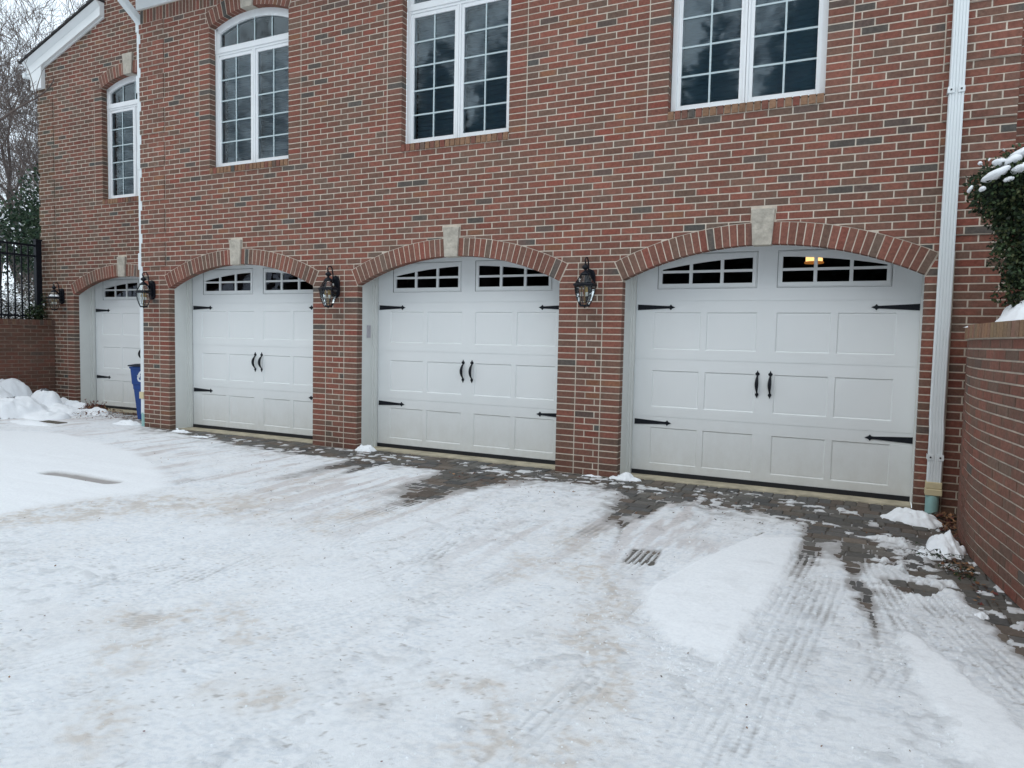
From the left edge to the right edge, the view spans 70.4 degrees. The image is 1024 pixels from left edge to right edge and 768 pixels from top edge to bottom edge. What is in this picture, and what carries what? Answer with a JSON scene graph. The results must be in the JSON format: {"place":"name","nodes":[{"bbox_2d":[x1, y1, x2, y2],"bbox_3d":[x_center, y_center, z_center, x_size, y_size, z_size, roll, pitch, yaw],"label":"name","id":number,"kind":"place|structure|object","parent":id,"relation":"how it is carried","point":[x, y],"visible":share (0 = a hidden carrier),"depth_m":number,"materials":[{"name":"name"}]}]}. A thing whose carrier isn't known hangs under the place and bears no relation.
{"place":"outdoors","nodes":[
{"label":"outdoors","id":0,"kind":"place"},
{"bbox_2d":[2,296,33,318],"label":"snowy hill","id":1,"kind":"structure","parent":0,"point":[12,307],"depth_m":16.99,"materials":[{"name":"white snow"}]},
{"bbox_2d":[0,146,33,280],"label":"bare tree","id":2,"kind":"object","parent":1,"relation":"on","point":[0,192],"visible":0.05,"depth_m":29.08,"materials":[{"name":"brown plant"}]},
{"bbox_2d":[2,277,34,313],"bbox_3d":[-9.873,-1.678,14.108,2.153,0.986,2.249,3,4,27],"label":"snowy bush","id":3,"kind":"object","parent":1,"relation":"on","point":[17,293],"visible":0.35,"depth_m":14.36,"materials":[{"name":"white snow"}]},
{"bbox_2d":[2,295,34,318],"bbox_3d":[-9.199,-1.290,12.855,0.717,0.606,1.614,3,4,27],"label":"snowy shrub","id":4,"kind":"object","parent":1,"relation":"on","point":[4,307],"visible":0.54,"depth_m":13.15,"materials":[{"name":"white snow"}]},
{"bbox_2d":[0,64,38,299],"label":"bare tree","id":5,"kind":"object","parent":1,"relation":"on","point":[24,275],"visible":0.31,"depth_m":19.23,"materials":[{"name":"brown plant"}]},
{"bbox_2d":[0,58,38,206],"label":"bare tree","id":6,"kind":"object","parent":1,"relation":"on","point":[23,160],"visible":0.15,"depth_m":21.92,"materials":[{"name":"brown plant"}]},
{"bbox_2d":[1,119,37,204],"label":"bare tree","id":7,"kind":"object","parent":1,"relation":"on","point":[21,169],"visible":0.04,"depth_m":25.67,"materials":[{"name":"brown plant"}]},
{"bbox_2d":[0,32,39,301],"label":"bare tree","id":8,"kind":"object","parent":1,"relation":"on","point":[8,183],"visible":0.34,"depth_m":19.21,"materials":[{"name":"brown plant"}]},
{"bbox_2d":[0,56,39,171],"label":"bare tree","id":9,"kind":"object","parent":1,"relation":"on","point":[34,135],"visible":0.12,"depth_m":18.46,"materials":[{"name":"brown plant"}]},
{"bbox_2d":[0,88,39,294],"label":"bare tree","id":10,"kind":"object","parent":1,"relation":"on","point":[17,276],"visible":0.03,"depth_m":23.49,"materials":[{"name":"brown plant"}]},
{"bbox_2d":[0,99,39,243],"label":"bare tree","id":11,"kind":"object","parent":1,"relation":"on","point":[24,157],"visible":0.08,"depth_m":22.81,"materials":[{"name":"brown plant"}]},
{"bbox_2d":[0,135,39,266],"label":"bare tree","id":12,"kind":"object","parent":1,"relation":"on","point":[15,179],"visible":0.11,"depth_m":30.40,"materials":[{"name":"brown plant"}]},
{"bbox_2d":[0,163,40,281],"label":"holly tree","id":13,"kind":"object","parent":1,"relation":"on","point":[28,225],"visible":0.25,"depth_m":14.59,"materials":[{"name":"green plant"}]},
{"bbox_2d":[7,82,38,133],"bbox_3d":[-10.363,-5.421,19.553,5.247,6.435,3.985,-1,4,-34],"label":"bare tree","id":14,"kind":"object","parent":1,"relation":"on","point":[24,113],"visible":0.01,"depth_m":17.17,"materials":[{"name":"brown plant"}]},
{"bbox_2d":[0,47,58,138],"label":"bare tree","id":15,"kind":"object","parent":1,"relation":"on","point":[18,107],"visible":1,"depth_m":12.39,"materials":[{"name":"brown plant"}]},
{"bbox_2d":[0,0,68,150],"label":"bare tree","id":16,"kind":"object","parent":1,"relation":"on","point":[31,12],"visible":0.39,"depth_m":21.14,"materials":[{"name":"brown plant"}]},
{"bbox_2d":[0,0,80,186],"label":"bare tree","id":17,"kind":"object","parent":1,"relation":"on","point":[18,78],"visible":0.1,"depth_m":17.28,"materials":[{"name":"brown plant"}]},
{"bbox_2d":[0,0,83,290],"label":"bare tree","id":18,"kind":"object","parent":1,"relation":"on","point":[9,149],"visible":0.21,"depth_m":21.59,"materials":[{"name":"brown plant"}]},
{"bbox_2d":[0,0,87,158],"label":"bare tree","id":19,"kind":"object","parent":1,"relation":"on","point":[32,2],"visible":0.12,"depth_m":19.18,"materials":[{"name":"brown plant"}]},
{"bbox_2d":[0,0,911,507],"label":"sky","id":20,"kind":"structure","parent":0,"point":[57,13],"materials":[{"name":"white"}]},
{"bbox_2d":[110,411,1023,656],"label":"driveway","id":21,"kind":"structure","parent":0,"point":[852,549],"depth_m":6.35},
{"bbox_2d":[0,318,55,392],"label":"garden wall","id":22,"kind":"structure","parent":21,"relation":"on","point":[27,352],"depth_m":12.94,"materials":[{"name":"brick"}]},
{"bbox_2d":[0,239,42,319],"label":"iron fence","id":23,"kind":"object","parent":22,"relation":"on","point":[36,245],"visible":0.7,"depth_m":13.10,"materials":[{"name":"black metal"}]},
{"bbox_2d":[24,293,47,319],"bbox_3d":[-8.659,-1.363,13.222,0.336,0.670,0.407,3,4,27],"label":"ivy","id":24,"kind":"object","parent":23,"relation":"attached to","point":[36,310],"visible":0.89,"depth_m":13.19,"materials":[{"name":"green plant"}]},
{"bbox_2d":[40,420,66,423],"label":"paving slab","id":25,"kind":"structure","parent":21,"relation":"on","point":[53,422],"depth_m":10.98,"materials":[{"name":"stone"}]},
{"bbox_2d":[112,419,141,425],"bbox_3d":[-5.844,0.613,11.031,0.538,0.143,0.250,2,4,10],"label":"snow lump","id":26,"kind":"object","parent":21,"relation":"on","point":[129,422],"visible":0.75,"depth_m":10.97,"materials":[{"name":"white snow"}]},
{"bbox_2d":[8,405,1013,761],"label":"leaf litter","id":27,"kind":"object","parent":21,"relation":"on","point":[314,483],"visible":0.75,"depth_m":7.26,"materials":[{"name":"brown plant"}]},
{"bbox_2d":[0,411,1023,767],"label":"snow cover","id":28,"kind":"object","parent":21,"relation":"on","point":[72,477],"visible":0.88,"depth_m":3.54,"materials":[{"name":"white snow"}]},
{"bbox_2d":[0,378,108,425],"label":"snow pile","id":29,"kind":"object","parent":28,"relation":"on","point":[19,399],"visible":0.97,"depth_m":11.86,"materials":[{"name":"white snow"}]},
{"bbox_2d":[83,399,106,408],"bbox_3d":[-7.240,0.365,12.563,0.458,0.205,0.316,1,4,4],"label":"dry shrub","id":30,"kind":"object","parent":29,"relation":"on","point":[94,403],"visible":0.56,"depth_m":12.55,"materials":[{"name":"brown plant"}]},
{"bbox_2d":[128,364,141,418],"bbox_3d":[-5.781,0.121,11.728,0.434,0.910,0.675,2,4,9],"label":"recycling bin","id":31,"kind":"object","parent":28,"relation":"on","point":[135,369],"visible":0.16,"depth_m":11.46,"materials":[{"name":"blue plastic"}]},
{"bbox_2d":[171,429,188,432],"bbox_3d":[-4.707,0.691,10.330,0.385,0.087,0.158,3,4,27],"label":"snow lump","id":32,"kind":"object","parent":28,"relation":"on","point":[180,431],"visible":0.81,"depth_m":10.29,"materials":[{"name":"white snow"}]},
{"bbox_2d":[355,444,376,451],"bbox_3d":[-1.825,0.822,9.014,0.305,0.140,0.186,3,4,27],"label":"snow lump","id":33,"kind":"object","parent":28,"relation":"on","point":[365,448],"visible":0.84,"depth_m":8.98,"materials":[{"name":"white snow"}]},
{"bbox_2d":[0,461,1013,767],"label":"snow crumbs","id":34,"kind":"object","parent":28,"relation":"on","point":[526,625],"visible":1,"depth_m":3.65,"materials":[{"name":"white snow"}]},
{"bbox_2d":[609,472,641,481],"bbox_3d":[1.175,0.976,7.501,0.384,0.143,0.215,3,4,27],"label":"snow lump","id":35,"kind":"object","parent":28,"relation":"on","point":[626,476],"visible":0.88,"depth_m":7.45,"materials":[{"name":"white snow"}]},
{"bbox_2d":[18,0,1023,514],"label":"brick house","id":36,"kind":"structure","parent":21,"relation":"on","point":[696,182],"depth_m":7.83,"materials":[{"name":"brick"}]},
{"bbox_2d":[47,282,64,310],"bbox_3d":[-8.206,-1.575,13.037,0.218,0.527,0.280,3,4,27],"label":"wall lantern","id":37,"kind":"object","parent":36,"relation":"attached to","point":[60,296],"depth_m":13.03,"materials":[{"name":"black metal"}]},
{"bbox_2d":[95,276,140,410],"bbox_3d":[-6.491,-0.817,12.772,2.664,2.618,0.099,3,4,27],"label":"garage door","id":38,"kind":"structure","parent":36,"relation":"in","point":[117,319],"depth_m":13.14,"materials":[{"name":"paint"}]},
{"bbox_2d":[135,272,155,307],"bbox_3d":[-5.302,-1.354,10.473,0.218,0.527,0.280,3,4,27],"label":"wall lantern","id":39,"kind":"object","parent":36,"relation":"attached to","point":[151,291],"depth_m":10.47,"materials":[{"name":"black metal"}]},
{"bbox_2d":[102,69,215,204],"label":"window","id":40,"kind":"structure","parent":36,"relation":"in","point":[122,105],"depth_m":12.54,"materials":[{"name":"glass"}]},
{"bbox_2d":[210,7,288,173],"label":"window","id":41,"kind":"structure","parent":36,"relation":"in","point":[252,54],"depth_m":9.81,"materials":[{"name":"glass"}]},
{"bbox_2d":[192,265,312,438],"bbox_3d":[-3.571,-0.596,10.200,2.664,2.618,0.099,3,4,27],"label":"garage door","id":42,"kind":"structure","parent":36,"relation":"in","point":[253,348],"depth_m":10.27,"materials":[{"name":"paint"}]},
{"bbox_2d":[318,266,339,307],"bbox_3d":[-2.256,-1.197,8.950,0.218,0.527,0.280,3,4,27],"label":"wall lantern","id":43,"kind":"object","parent":36,"relation":"attached to","point":[333,290],"depth_m":8.95,"materials":[{"name":"black metal"}]},
{"bbox_2d":[367,325,370,337],"bbox_3d":[-1.804,-0.661,9.155,0.023,0.155,0.060,3,4,27],"label":"keypad","id":44,"kind":"object","parent":36,"relation":"attached to","point":[368,331],"visible":1,"depth_m":9.14,"materials":[{"name":"plastic"}]},
{"bbox_2d":[401,0,510,151],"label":"window","id":45,"kind":"structure","parent":36,"relation":"in","point":[458,51],"depth_m":8.35,"materials":[{"name":"glass"}]},
{"bbox_2d":[377,257,559,464],"bbox_3d":[-0.532,-0.439,8.680,2.664,2.618,0.099,3,4,27],"label":"garage door","id":46,"kind":"structure","parent":36,"relation":"in","point":[468,372],"depth_m":8.70,"materials":[{"name":"paint"}]},
{"bbox_2d":[573,257,596,307],"bbox_3d":[0.755,-1.041,7.443,0.218,0.527,0.280,3,4,27],"label":"wall lantern","id":47,"kind":"object","parent":36,"relation":"attached to","point":[589,284],"depth_m":7.44,"materials":[{"name":"black metal"}]},
{"bbox_2d":[668,0,828,120],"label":"window","id":48,"kind":"structure","parent":36,"relation":"in","point":[729,56],"depth_m":6.93,"materials":[{"name":"glass"}]},
{"bbox_2d":[631,245,921,501],"bbox_3d":[2.496,-0.282,7.165,2.664,2.618,0.099,3,4,27],"label":"garage door","id":49,"kind":"structure","parent":36,"relation":"in","point":[811,386],"depth_m":7.13,"materials":[{"name":"paint"}]},
{"bbox_2d":[804,257,823,263],"bbox_3d":[3.534,-1.715,8.465,0.216,0.618,0.216,3,4,27],"label":"ceiling lamp","id":50,"kind":"object","parent":36,"relation":"hanging from","point":[809,260],"visible":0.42,"depth_m":8.42,"materials":[{"name":"gold metal"}]},
{"bbox_2d":[880,507,941,529],"bbox_3d":[3.301,1.111,5.963,0.391,0.179,0.506,0,4,-23],"label":"snow lump","id":51,"kind":"object","parent":21,"relation":"on","point":[908,516],"visible":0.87,"depth_m":5.87,"materials":[{"name":"white snow"}]},
{"bbox_2d":[916,549,945,561],"bbox_3d":[2.869,1.181,4.973,0.218,0.094,0.235,3,4,27],"label":"snow lump","id":52,"kind":"object","parent":21,"relation":"on","point":[922,551],"visible":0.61,"depth_m":4.93,"materials":[{"name":"white snow"}]},
{"bbox_2d":[906,542,978,581],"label":"fallen twigs","id":53,"kind":"object","parent":21,"relation":"on","point":[950,565],"visible":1,"depth_m":4.59,"materials":[{"name":"brown plant"}]},
{"bbox_2d":[926,530,966,559],"bbox_3d":[3.044,1.138,5.091,0.278,0.246,0.491,3,4,27],"label":"snow lump","id":54,"kind":"object","parent":21,"relation":"on","point":[946,543],"visible":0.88,"depth_m":5.02,"materials":[{"name":"white snow"}]},
{"bbox_2d":[927,511,997,604],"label":"leaf litter","id":55,"kind":"object","parent":21,"relation":"on","point":[951,517],"visible":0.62,"depth_m":5.60,"materials":[{"name":"brown plant"}]},
{"bbox_2d":[973,612,989,619],"bbox_3d":[2.486,1.245,3.863,0.109,0.081,0.096,0,4,-13],"label":"snow lump","id":56,"kind":"object","parent":21,"relation":"on","point":[982,615],"visible":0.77,"depth_m":3.84,"materials":[{"name":"white snow"}]},
{"bbox_2d":[957,320,1023,610],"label":"retaining wall","id":57,"kind":"structure","parent":21,"relation":"on","point":[990,517],"depth_m":4.50,"materials":[{"name":"brick"}]},
{"bbox_2d":[995,300,1023,321],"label":"snow bank","id":58,"kind":"structure","parent":57,"relation":"on","point":[1011,313],"depth_m":4.87,"materials":[{"name":"white snow"}]},
{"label":"planting bed","id":59,"kind":"structure","parent":0,"visible":0},
{"bbox_2d":[962,143,1023,306],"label":"yew bush","id":60,"kind":"object","parent":59,"relation":"on","point":[999,191],"visible":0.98,"depth_m":5.01,"materials":[{"name":"green plant"}]}
]}

